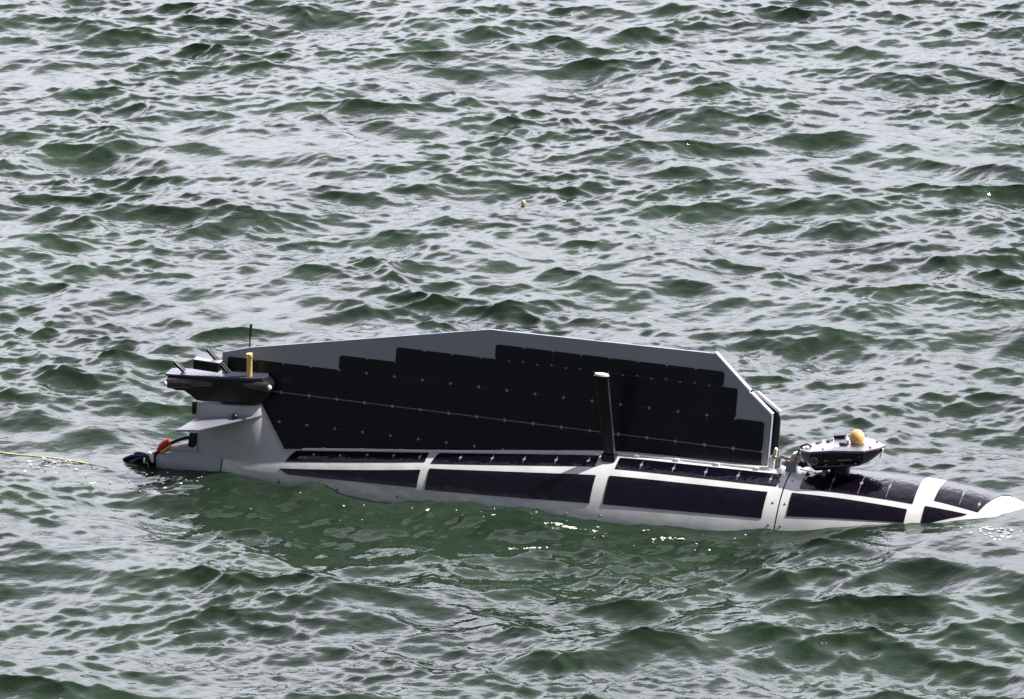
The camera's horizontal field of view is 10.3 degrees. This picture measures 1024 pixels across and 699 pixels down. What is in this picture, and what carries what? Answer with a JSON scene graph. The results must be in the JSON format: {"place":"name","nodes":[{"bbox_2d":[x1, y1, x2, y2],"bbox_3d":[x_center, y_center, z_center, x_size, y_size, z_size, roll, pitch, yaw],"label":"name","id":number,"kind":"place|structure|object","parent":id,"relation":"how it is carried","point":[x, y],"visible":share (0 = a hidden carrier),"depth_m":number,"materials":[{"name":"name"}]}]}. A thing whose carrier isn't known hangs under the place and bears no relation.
{"place":"outdoors","nodes":[
{"label":"outdoors","id":0,"kind":"place"},
{"bbox_2d":[0,0,1023,698],"bbox_3d":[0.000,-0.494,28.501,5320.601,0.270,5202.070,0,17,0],"label":"water","id":1,"kind":"structure","parent":0,"point":[806,216],"depth_m":27.70,"materials":[{"name":"green liquid"}]},
{"bbox_2d":[0,451,106,467],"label":"tow rope","id":2,"kind":"object","parent":1,"relation":"on","point":[7,453],"visible":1,"depth_m":25.50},
{"bbox_2d":[23,457,1021,550],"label":"foam flecks","id":3,"kind":"object","parent":1,"relation":"on","point":[572,527],"visible":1,"depth_m":24.52,"materials":[{"name":"white liquid"}]},
{"bbox_2d":[123,323,1023,530],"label":"solar submersible","id":4,"kind":"object","parent":1,"relation":"in","point":[612,432],"visible":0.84,"depth_m":24.86,"materials":[{"name":"paint"}]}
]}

